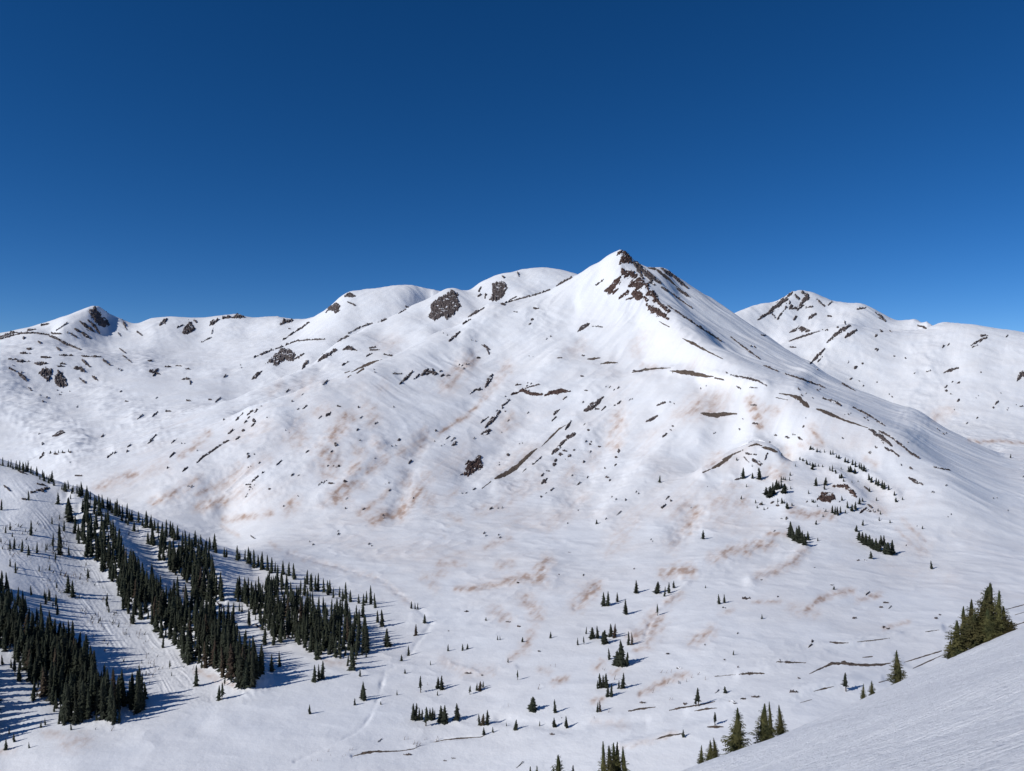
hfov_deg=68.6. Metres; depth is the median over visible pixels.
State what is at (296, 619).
conifer tree
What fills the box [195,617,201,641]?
conifer tree
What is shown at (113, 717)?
conifer tree
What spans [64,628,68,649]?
conifer tree
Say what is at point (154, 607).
conifer tree
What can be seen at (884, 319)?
rock outcrop
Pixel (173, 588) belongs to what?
conifer tree
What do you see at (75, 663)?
conifer tree
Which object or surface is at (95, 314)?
rock outcrop
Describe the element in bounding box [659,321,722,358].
bare ground
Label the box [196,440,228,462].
rock outcrop
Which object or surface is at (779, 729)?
spruce tree
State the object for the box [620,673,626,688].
spruce tree
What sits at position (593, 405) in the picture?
rock outcrop
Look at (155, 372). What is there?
rock outcrop
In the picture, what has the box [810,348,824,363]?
rock outcrop
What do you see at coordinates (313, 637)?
conifer tree
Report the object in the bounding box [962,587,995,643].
spruce tree
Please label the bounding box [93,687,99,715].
conifer tree
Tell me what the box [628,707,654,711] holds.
bare ground
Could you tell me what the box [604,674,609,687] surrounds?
spruce tree
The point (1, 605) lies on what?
conifer tree
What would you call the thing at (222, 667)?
conifer tree
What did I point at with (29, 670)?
conifer tree
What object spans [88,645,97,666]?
conifer tree
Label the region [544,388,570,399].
rock outcrop
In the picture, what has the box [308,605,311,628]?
conifer tree
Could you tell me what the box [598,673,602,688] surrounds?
spruce tree
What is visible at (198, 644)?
conifer tree
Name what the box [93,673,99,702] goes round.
conifer tree
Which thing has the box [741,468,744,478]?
spruce tree
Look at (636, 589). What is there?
spruce tree
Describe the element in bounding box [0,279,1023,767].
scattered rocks
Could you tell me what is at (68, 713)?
conifer tree
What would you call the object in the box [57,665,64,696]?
conifer tree
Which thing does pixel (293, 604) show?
conifer tree
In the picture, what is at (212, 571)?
conifer tree
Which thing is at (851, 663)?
bare ground
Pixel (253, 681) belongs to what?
conifer tree
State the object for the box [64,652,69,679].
conifer tree
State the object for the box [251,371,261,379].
rock outcrop
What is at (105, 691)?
conifer tree
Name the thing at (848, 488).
rock outcrop
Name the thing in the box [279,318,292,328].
rock outcrop
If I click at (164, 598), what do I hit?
conifer tree
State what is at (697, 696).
spruce tree
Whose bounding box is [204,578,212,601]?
conifer tree
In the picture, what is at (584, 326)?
rock outcrop
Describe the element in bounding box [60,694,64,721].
conifer tree
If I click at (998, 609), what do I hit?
spruce tree
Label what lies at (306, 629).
conifer tree
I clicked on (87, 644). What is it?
conifer tree
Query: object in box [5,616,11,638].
conifer tree
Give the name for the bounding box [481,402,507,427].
rock outcrop
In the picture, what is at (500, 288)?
rock outcrop
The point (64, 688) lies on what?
conifer tree
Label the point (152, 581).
conifer tree
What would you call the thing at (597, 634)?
spruce tree
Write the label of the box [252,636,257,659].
conifer tree
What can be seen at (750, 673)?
bare ground
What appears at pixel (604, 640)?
spruce tree
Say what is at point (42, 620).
conifer tree
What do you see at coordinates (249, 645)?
conifer tree
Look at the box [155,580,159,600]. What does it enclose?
conifer tree
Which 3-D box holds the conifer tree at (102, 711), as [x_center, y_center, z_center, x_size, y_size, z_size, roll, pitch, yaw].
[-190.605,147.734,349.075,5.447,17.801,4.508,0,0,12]
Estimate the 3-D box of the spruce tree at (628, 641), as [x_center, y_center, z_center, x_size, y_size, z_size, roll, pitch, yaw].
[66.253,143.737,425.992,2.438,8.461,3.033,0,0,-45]
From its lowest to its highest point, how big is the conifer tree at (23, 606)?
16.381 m
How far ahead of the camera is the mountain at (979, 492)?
1096.29 m
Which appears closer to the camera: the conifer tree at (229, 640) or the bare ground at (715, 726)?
the bare ground at (715, 726)
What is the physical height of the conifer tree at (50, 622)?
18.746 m
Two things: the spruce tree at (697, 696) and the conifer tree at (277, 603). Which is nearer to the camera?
the spruce tree at (697, 696)
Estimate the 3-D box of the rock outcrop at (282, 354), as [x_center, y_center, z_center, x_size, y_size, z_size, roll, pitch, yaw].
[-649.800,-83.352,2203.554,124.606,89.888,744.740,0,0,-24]
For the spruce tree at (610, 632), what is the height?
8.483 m
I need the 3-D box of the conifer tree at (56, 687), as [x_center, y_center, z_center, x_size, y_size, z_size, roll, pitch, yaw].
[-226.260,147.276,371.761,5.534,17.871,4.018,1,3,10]
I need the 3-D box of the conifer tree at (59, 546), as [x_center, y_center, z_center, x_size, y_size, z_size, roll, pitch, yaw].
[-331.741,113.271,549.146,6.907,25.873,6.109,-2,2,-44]
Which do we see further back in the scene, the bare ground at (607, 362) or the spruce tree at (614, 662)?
the bare ground at (607, 362)
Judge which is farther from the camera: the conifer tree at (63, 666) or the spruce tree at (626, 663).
the spruce tree at (626, 663)
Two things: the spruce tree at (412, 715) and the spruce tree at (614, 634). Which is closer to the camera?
the spruce tree at (412, 715)
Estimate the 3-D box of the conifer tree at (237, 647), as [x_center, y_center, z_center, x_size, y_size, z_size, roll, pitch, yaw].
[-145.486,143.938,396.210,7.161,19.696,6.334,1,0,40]
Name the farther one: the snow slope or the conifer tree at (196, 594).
the conifer tree at (196, 594)
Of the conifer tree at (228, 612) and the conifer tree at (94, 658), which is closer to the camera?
the conifer tree at (94, 658)
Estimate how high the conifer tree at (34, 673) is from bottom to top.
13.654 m
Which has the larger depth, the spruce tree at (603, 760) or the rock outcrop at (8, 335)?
the rock outcrop at (8, 335)
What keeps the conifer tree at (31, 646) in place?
on the forested hillside
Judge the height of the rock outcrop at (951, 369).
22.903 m
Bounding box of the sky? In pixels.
[0,0,1023,332]
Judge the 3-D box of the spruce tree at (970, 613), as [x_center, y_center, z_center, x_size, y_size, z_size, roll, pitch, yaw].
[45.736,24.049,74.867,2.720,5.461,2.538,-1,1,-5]
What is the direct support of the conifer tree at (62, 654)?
on the forested hillside
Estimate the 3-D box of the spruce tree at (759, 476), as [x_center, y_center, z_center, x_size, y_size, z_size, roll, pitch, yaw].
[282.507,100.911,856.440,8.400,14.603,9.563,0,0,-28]
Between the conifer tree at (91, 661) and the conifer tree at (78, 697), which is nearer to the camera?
the conifer tree at (78, 697)
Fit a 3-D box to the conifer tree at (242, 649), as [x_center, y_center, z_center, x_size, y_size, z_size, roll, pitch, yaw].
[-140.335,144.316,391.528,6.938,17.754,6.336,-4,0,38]
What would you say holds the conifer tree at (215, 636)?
on the forested hillside
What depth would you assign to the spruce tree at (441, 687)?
383.11 m
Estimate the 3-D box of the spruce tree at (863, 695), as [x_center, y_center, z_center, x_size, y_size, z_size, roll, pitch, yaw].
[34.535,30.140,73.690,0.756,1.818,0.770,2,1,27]
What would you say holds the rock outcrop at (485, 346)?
on the mountain at (979, 492)
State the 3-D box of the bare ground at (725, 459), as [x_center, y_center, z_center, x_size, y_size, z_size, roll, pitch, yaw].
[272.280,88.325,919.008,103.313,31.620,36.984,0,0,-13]
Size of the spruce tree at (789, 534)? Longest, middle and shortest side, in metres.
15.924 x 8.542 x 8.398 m
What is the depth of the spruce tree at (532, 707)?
347.93 m
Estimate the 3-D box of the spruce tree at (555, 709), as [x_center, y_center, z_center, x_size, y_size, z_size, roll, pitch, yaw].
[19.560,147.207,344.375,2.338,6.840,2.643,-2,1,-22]
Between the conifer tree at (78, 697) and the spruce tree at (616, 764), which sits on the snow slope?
the spruce tree at (616, 764)
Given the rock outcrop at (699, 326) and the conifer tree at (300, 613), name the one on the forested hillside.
the conifer tree at (300, 613)
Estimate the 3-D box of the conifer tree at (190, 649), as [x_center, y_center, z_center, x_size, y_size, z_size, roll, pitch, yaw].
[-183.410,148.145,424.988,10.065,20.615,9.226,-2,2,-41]
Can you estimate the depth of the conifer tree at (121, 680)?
365.62 m
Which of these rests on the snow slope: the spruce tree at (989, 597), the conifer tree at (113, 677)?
the spruce tree at (989, 597)
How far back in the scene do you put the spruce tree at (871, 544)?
634.38 m
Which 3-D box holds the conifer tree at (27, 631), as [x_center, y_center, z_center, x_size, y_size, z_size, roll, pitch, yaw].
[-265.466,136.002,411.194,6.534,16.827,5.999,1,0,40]
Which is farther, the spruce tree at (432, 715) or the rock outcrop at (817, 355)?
the rock outcrop at (817, 355)
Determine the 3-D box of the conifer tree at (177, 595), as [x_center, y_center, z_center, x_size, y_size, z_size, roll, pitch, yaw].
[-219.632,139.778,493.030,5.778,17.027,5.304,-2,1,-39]
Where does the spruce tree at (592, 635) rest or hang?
on the valley floor
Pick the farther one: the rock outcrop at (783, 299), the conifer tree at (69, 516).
the rock outcrop at (783, 299)
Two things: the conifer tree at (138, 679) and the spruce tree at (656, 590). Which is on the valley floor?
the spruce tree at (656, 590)
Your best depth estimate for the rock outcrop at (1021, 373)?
2233.87 m
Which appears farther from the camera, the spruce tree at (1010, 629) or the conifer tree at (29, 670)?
the conifer tree at (29, 670)
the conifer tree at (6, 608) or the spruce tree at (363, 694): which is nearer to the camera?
the spruce tree at (363, 694)
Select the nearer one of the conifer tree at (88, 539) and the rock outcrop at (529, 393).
the conifer tree at (88, 539)
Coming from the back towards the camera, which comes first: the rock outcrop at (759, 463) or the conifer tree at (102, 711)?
the rock outcrop at (759, 463)
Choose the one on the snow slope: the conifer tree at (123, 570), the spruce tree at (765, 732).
the spruce tree at (765, 732)
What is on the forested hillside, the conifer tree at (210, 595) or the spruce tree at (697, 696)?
the conifer tree at (210, 595)
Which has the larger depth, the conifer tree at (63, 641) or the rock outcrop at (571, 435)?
the rock outcrop at (571, 435)
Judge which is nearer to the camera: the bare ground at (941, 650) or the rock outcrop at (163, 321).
the bare ground at (941, 650)
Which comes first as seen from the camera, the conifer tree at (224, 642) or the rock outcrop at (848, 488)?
the conifer tree at (224, 642)
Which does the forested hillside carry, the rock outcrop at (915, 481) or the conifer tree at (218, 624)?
the conifer tree at (218, 624)
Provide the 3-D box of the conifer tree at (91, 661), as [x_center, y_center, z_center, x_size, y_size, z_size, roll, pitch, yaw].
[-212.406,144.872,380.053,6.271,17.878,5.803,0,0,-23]
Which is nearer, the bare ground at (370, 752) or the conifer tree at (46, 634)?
the bare ground at (370, 752)
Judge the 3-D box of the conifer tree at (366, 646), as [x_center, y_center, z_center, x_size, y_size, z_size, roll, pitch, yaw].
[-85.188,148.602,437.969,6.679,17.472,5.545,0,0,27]
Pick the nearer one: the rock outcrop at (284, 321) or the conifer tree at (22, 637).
the conifer tree at (22, 637)
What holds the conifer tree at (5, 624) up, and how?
on the forested hillside
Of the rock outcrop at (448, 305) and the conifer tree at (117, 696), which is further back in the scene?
the rock outcrop at (448, 305)
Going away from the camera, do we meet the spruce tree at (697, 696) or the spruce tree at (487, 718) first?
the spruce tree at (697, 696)
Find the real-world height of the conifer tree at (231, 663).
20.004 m
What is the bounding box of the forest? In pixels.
[0,458,376,749]
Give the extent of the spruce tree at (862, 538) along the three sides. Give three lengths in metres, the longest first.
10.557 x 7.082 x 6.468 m
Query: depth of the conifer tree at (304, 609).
478.53 m
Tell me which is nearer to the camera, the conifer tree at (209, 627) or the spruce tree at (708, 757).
the spruce tree at (708, 757)
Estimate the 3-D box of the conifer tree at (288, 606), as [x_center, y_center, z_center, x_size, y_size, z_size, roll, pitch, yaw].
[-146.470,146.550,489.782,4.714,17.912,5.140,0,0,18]
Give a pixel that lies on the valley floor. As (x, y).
(444, 576)
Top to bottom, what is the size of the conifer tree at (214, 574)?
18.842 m
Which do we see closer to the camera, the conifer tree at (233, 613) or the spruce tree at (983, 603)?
the spruce tree at (983, 603)
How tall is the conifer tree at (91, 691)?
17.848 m
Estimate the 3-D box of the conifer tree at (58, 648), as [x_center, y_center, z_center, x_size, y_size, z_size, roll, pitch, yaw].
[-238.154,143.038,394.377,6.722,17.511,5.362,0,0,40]
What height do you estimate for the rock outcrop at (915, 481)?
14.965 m
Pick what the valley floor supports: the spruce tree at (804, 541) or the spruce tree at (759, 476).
the spruce tree at (804, 541)
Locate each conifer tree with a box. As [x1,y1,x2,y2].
[0,596,3,614]
[1,596,10,621]
[2,612,7,634]
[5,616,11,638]
[8,594,11,612]
[9,621,13,644]
[10,608,14,627]
[12,614,20,645]
[12,619,18,648]
[15,608,18,622]
[17,596,24,624]
[17,622,26,654]
[21,595,27,621]
[21,638,30,670]
[23,613,28,633]
[25,619,32,638]
[25,649,33,667]
[25,653,33,681]
[29,612,35,636]
[30,637,34,663]
[30,659,37,684]
[31,626,36,644]
[34,631,39,657]
[36,639,42,662]
[36,648,43,681]
[37,666,48,697]
[39,614,45,631]
[39,625,44,643]
[40,643,48,669]
[42,649,47,668]
[43,640,47,658]
[44,621,49,648]
[44,627,49,648]
[44,668,54,700]
[46,635,56,669]
[48,611,53,631]
[49,645,53,666]
[49,661,57,684]
[52,648,58,667]
[52,660,58,683]
[53,619,56,635]
[53,665,58,697]
[55,524,63,554]
[55,623,59,641]
[56,641,60,661]
[56,658,59,675]
[57,656,65,680]
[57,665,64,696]
[59,626,66,651]
[60,647,64,660]
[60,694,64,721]
[61,681,65,699]
[61,683,72,722]
[64,497,78,521]
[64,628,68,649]
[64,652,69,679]
[67,620,70,640]
[67,636,70,661]
[68,650,78,678]
[68,673,74,694]
[69,620,75,648]
[69,688,73,716]
[69,698,79,724]
[72,646,75,667]
[73,683,77,707]
[74,639,78,660]
[76,663,84,692]
[77,631,81,649]
[77,680,92,717]
[77,686,80,707]
[79,647,84,669]
[82,641,88,662]
[83,687,93,719]
[85,531,89,551]
[85,634,89,655]
[87,653,96,676]
[87,670,90,687]
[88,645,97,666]
[89,650,99,675]
[89,677,95,710]
[93,537,100,560]
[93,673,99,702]
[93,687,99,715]
[96,685,106,719]
[98,677,108,716]
[103,680,116,721]
[104,669,110,695]
[105,542,111,568]
[110,697,117,724]
[111,670,115,695]
[115,678,121,708]
[118,670,127,702]
[119,563,125,585]
[120,680,126,706]
[124,583,132,607]
[125,555,127,570]
[126,680,134,709]
[129,670,143,709]
[130,673,134,692]
[132,579,138,600]
[132,683,145,713]
[141,576,148,602]
[141,673,146,697]
[142,590,148,613]
[147,578,151,602]
[150,587,154,613]
[151,574,155,595]
[151,596,156,618]
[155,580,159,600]
[158,597,163,620]
[162,588,167,607]
[167,596,176,622]
[170,549,177,572]
[170,580,176,600]
[171,613,177,633]
[175,586,179,607]
[176,625,185,650]
[179,621,182,639]
[180,555,186,578]
[180,629,196,662]
[184,587,190,610]
[187,549,192,574]
[188,621,193,643]
[193,582,199,606]
[194,611,199,632]
[194,631,201,655]
[195,567,199,586]
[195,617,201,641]
[197,568,201,590]
[198,572,206,599]
[198,603,202,620]
[199,619,203,646]
[201,619,207,650]
[201,641,208,667]
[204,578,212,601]
[205,603,208,620]
[205,614,208,632]
[207,598,213,618]
[207,610,213,640]
[208,589,212,605]
[209,623,213,646]
[209,640,216,666]
[210,560,215,578]
[212,568,217,585]
[212,626,217,651]
[216,572,223,596]
[217,612,221,637]
[217,627,219,647]
[219,647,225,677]
[220,619,224,641]
[221,629,226,657]
[223,643,235,678]
[224,632,232,667]
[226,602,230,624]
[229,619,232,638]
[231,651,243,688]
[232,603,236,624]
[232,624,236,643]
[232,640,241,670]
[240,657,249,688]
[241,645,245,662]
[243,635,247,655]
[246,639,250,656]
[247,648,250,680]
[249,651,256,687]
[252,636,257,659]
[254,651,261,678]
[258,645,264,673]
[266,599,271,623]
[269,611,277,636]
[274,594,280,613]
[279,607,284,630]
[281,604,283,626]
[282,593,285,616]
[284,597,289,618]
[290,591,298,612]
[292,611,299,637]
[298,602,302,622]
[301,614,309,637]
[303,602,306,615]
[304,616,308,639]
[305,625,314,650]
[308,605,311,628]
[310,605,318,624]
[313,623,317,638]
[317,624,321,645]
[323,608,327,629]
[328,607,332,631]
[331,627,334,651]
[332,604,336,627]
[345,617,349,641]
[351,624,354,647]
[352,625,360,649]
[360,618,365,641]
[361,626,369,652]
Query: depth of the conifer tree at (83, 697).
350.08 m
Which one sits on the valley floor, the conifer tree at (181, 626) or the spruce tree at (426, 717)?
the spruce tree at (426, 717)
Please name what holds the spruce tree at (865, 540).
on the valley floor
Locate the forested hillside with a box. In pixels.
[0,459,379,770]
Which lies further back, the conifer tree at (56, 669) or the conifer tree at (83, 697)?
the conifer tree at (56, 669)
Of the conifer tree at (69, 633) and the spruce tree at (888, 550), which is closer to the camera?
the conifer tree at (69, 633)
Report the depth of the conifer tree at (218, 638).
425.81 m
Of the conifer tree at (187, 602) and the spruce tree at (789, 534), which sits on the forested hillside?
the conifer tree at (187, 602)
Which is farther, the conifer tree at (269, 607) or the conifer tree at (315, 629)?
the conifer tree at (269, 607)
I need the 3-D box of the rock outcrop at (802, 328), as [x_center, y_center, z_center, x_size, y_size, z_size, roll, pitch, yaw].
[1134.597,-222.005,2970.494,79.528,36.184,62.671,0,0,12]
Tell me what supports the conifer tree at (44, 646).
on the forested hillside
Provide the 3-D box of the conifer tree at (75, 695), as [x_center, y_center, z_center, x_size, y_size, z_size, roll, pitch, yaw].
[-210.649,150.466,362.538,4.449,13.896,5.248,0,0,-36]
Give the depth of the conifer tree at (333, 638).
437.12 m
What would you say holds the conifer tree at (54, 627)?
on the forested hillside
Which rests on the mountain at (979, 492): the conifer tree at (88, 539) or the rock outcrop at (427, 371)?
the rock outcrop at (427, 371)
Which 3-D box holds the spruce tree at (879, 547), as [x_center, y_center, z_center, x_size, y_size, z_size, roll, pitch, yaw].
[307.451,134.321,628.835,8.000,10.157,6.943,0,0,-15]
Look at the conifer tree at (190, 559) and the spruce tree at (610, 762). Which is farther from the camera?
the conifer tree at (190, 559)
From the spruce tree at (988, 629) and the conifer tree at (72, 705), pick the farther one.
the conifer tree at (72, 705)
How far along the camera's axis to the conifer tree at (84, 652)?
391.99 m
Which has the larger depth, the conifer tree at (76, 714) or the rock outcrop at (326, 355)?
the rock outcrop at (326, 355)
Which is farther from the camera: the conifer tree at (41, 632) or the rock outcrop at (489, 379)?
the rock outcrop at (489, 379)
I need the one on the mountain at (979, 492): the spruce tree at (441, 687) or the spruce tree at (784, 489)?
the spruce tree at (784, 489)
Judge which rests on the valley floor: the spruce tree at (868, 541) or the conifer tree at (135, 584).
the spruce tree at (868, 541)
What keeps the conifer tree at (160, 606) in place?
on the forested hillside
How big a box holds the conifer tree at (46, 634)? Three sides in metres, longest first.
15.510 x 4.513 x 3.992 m
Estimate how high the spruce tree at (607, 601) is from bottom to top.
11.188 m
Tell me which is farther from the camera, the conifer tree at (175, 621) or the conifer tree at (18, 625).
the conifer tree at (175, 621)
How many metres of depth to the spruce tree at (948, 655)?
73.25 m
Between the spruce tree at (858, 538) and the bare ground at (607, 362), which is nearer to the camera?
the spruce tree at (858, 538)
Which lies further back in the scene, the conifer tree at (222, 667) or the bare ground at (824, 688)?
the conifer tree at (222, 667)
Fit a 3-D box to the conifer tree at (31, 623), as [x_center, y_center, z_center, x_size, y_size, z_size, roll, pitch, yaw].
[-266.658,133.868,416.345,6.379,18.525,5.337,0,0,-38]
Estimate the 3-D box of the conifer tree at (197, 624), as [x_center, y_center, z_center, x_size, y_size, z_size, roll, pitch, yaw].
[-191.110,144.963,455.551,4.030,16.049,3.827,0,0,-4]
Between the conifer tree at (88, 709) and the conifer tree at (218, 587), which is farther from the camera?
the conifer tree at (218, 587)
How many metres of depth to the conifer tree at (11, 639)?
411.85 m
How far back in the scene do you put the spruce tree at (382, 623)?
489.52 m
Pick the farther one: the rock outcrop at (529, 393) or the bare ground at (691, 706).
the rock outcrop at (529, 393)
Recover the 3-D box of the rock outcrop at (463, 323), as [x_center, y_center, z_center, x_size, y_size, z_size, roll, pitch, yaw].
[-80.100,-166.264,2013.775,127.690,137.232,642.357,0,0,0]
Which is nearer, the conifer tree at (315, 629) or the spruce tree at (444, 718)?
the spruce tree at (444, 718)
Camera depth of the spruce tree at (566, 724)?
329.04 m
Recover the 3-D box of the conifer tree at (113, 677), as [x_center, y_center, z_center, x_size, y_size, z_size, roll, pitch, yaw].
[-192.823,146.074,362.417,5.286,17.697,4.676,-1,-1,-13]
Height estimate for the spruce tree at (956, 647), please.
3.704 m
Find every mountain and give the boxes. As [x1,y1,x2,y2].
[29,250,1023,542]
[735,290,1023,452]
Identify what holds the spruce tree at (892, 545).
on the valley floor
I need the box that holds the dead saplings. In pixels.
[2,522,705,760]
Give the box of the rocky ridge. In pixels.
[227,267,577,416]
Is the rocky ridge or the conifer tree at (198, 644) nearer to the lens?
the conifer tree at (198, 644)
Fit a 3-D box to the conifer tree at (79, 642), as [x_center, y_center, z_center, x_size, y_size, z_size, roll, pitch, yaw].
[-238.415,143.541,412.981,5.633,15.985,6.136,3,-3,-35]
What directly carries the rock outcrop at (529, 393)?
on the mountain at (979, 492)
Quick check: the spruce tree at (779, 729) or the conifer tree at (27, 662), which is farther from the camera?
the conifer tree at (27, 662)
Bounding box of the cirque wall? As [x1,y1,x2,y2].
[0,285,440,466]
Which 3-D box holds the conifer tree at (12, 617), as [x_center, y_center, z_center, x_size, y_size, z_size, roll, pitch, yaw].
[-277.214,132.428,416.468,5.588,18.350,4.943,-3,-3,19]
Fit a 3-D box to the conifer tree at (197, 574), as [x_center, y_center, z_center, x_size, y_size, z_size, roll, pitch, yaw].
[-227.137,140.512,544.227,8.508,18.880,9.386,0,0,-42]
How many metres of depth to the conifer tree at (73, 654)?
392.61 m
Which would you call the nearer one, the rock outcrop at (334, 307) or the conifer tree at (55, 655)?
the conifer tree at (55, 655)
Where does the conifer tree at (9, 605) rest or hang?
on the forested hillside
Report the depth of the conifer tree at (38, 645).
390.73 m
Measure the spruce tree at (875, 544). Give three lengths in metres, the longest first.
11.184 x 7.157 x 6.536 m
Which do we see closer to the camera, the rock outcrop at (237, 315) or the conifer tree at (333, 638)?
the conifer tree at (333, 638)
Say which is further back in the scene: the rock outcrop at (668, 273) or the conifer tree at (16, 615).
the rock outcrop at (668, 273)
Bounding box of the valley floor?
[131,505,1023,770]
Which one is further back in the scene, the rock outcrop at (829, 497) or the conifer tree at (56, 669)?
the rock outcrop at (829, 497)
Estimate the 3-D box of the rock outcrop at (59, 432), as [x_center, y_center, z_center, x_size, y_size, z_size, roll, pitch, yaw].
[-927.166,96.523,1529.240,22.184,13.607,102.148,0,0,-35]
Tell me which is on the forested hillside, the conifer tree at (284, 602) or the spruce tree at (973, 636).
the conifer tree at (284, 602)
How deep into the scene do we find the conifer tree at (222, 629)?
431.65 m
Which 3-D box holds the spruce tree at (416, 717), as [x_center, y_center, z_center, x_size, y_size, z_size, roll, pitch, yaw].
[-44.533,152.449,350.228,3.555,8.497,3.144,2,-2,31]
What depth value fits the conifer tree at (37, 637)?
403.66 m
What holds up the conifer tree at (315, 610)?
on the forested hillside
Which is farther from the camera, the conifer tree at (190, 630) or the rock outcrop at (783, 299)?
the rock outcrop at (783, 299)
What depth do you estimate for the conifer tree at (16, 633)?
406.22 m
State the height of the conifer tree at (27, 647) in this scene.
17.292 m
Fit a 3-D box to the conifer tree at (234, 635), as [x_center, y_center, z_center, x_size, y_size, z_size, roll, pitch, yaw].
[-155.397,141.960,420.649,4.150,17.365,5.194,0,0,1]
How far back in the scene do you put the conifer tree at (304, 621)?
459.09 m
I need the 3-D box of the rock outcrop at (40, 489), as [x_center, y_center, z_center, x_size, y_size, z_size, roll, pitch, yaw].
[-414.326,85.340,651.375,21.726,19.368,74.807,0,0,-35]
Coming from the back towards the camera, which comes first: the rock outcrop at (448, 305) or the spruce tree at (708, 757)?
the rock outcrop at (448, 305)
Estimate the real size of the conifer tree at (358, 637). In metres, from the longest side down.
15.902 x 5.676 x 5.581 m
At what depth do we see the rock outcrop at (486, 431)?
1225.13 m
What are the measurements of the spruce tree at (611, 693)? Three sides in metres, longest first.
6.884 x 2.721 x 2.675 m
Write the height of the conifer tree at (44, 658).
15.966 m
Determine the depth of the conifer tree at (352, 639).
441.21 m
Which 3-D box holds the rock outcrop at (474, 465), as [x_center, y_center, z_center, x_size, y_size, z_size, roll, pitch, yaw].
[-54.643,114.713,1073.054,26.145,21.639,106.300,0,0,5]
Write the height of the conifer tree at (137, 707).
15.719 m
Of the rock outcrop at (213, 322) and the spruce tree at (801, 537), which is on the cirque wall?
the rock outcrop at (213, 322)
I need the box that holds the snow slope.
[682,626,1023,770]
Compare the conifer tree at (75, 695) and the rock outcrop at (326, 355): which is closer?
the conifer tree at (75, 695)
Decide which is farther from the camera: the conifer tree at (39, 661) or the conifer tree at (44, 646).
the conifer tree at (44, 646)
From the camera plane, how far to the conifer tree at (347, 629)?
448.35 m
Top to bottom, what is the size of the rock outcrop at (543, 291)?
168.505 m
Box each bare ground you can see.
[344,359,381,377]
[354,735,483,755]
[482,425,564,487]
[558,357,616,363]
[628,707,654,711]
[632,367,666,372]
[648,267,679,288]
[658,733,681,738]
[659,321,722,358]
[669,701,714,710]
[672,370,723,379]
[701,412,736,417]
[702,443,777,472]
[707,725,722,727]
[715,672,764,676]
[776,393,809,407]
[777,661,805,662]
[789,656,887,701]
[809,661,889,673]
[816,408,867,427]
[830,630,936,643]
[904,604,1023,668]
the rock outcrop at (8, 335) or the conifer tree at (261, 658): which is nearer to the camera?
the conifer tree at (261, 658)
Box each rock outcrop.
[0,323,48,338]
[9,367,31,390]
[19,470,49,499]
[38,367,67,387]
[49,322,80,349]
[52,430,64,436]
[70,319,99,338]
[89,306,109,326]
[149,368,160,376]
[159,318,167,325]
[177,319,196,334]
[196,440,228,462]
[201,318,218,341]
[222,313,244,318]
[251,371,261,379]
[254,305,408,357]
[265,348,308,368]
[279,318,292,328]
[317,348,336,361]
[325,292,355,313]
[342,345,391,365]
[393,368,444,384]
[428,289,460,320]
[449,302,505,341]
[460,455,482,476]
[470,374,492,393]
[477,271,518,301]
[477,344,489,358]
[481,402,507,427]
[481,429,490,434]
[505,276,571,302]
[511,383,542,395]
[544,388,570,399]
[551,432,575,454]
[577,323,600,331]
[583,396,605,411]
[604,250,670,319]
[633,261,671,293]
[646,415,657,421]
[661,268,689,296]
[667,289,759,358]
[730,365,884,425]
[735,452,767,479]
[757,290,824,320]
[789,324,857,342]
[789,326,809,332]
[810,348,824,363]
[817,492,835,502]
[827,301,926,328]
[832,483,866,512]
[868,429,919,458]
[908,466,949,484]
[926,367,958,372]
[971,334,987,347]
[1017,370,1023,380]
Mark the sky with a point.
(159, 158)
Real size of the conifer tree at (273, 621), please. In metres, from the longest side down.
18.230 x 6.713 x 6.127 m
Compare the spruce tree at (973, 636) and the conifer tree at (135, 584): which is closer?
the spruce tree at (973, 636)
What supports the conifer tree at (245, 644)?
on the forested hillside
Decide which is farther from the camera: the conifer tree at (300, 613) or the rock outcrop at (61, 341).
the rock outcrop at (61, 341)
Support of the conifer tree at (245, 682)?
on the forested hillside
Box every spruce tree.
[360,683,366,700]
[379,609,384,626]
[383,629,391,647]
[410,703,415,720]
[414,703,418,720]
[418,676,422,692]
[422,707,430,725]
[431,707,434,720]
[437,706,443,723]
[439,676,444,689]
[440,705,448,724]
[451,703,460,720]
[479,714,484,725]
[485,710,490,725]
[513,719,517,730]
[527,697,537,712]
[551,754,563,770]
[553,699,556,712]
[564,717,567,727]
[588,627,595,639]
[596,627,599,638]
[597,742,606,770]
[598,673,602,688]
[599,630,608,644]
[601,592,605,606]
[602,746,617,770]
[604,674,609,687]
[605,592,610,605]
[608,624,612,636]
[609,683,612,696]
[611,624,617,637]
[612,650,619,666]
[612,742,621,770]
[614,640,625,667]
[615,742,621,767]
[618,747,629,770]
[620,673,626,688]
[622,599,627,614]
[623,652,629,666]
[627,631,630,644]
[634,580,638,593]
[652,582,660,593]
[694,688,700,705]
[697,745,705,763]
[703,741,713,761]
[710,737,719,758]
[720,708,751,754]
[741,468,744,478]
[748,703,776,743]
[756,468,761,479]
[765,486,773,497]
[768,702,776,738]
[773,705,788,735]
[780,483,787,493]
[786,521,791,537]
[791,527,794,540]
[794,527,799,541]
[797,532,803,543]
[801,534,807,545]
[841,673,848,691]
[855,531,860,540]
[858,532,864,542]
[860,684,866,698]
[861,533,867,544]
[866,535,870,545]
[868,681,874,694]
[869,538,873,548]
[872,539,877,549]
[875,540,881,551]
[881,542,894,555]
[887,650,907,684]
[890,540,897,553]
[942,641,952,659]
[944,620,968,656]
[959,599,975,644]
[959,606,968,650]
[960,613,982,648]
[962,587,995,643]
[968,583,1003,640]
[976,608,1002,643]
[991,591,1006,637]
[999,606,1017,633]
[1005,620,1015,631]
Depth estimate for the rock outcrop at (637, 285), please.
1838.13 m

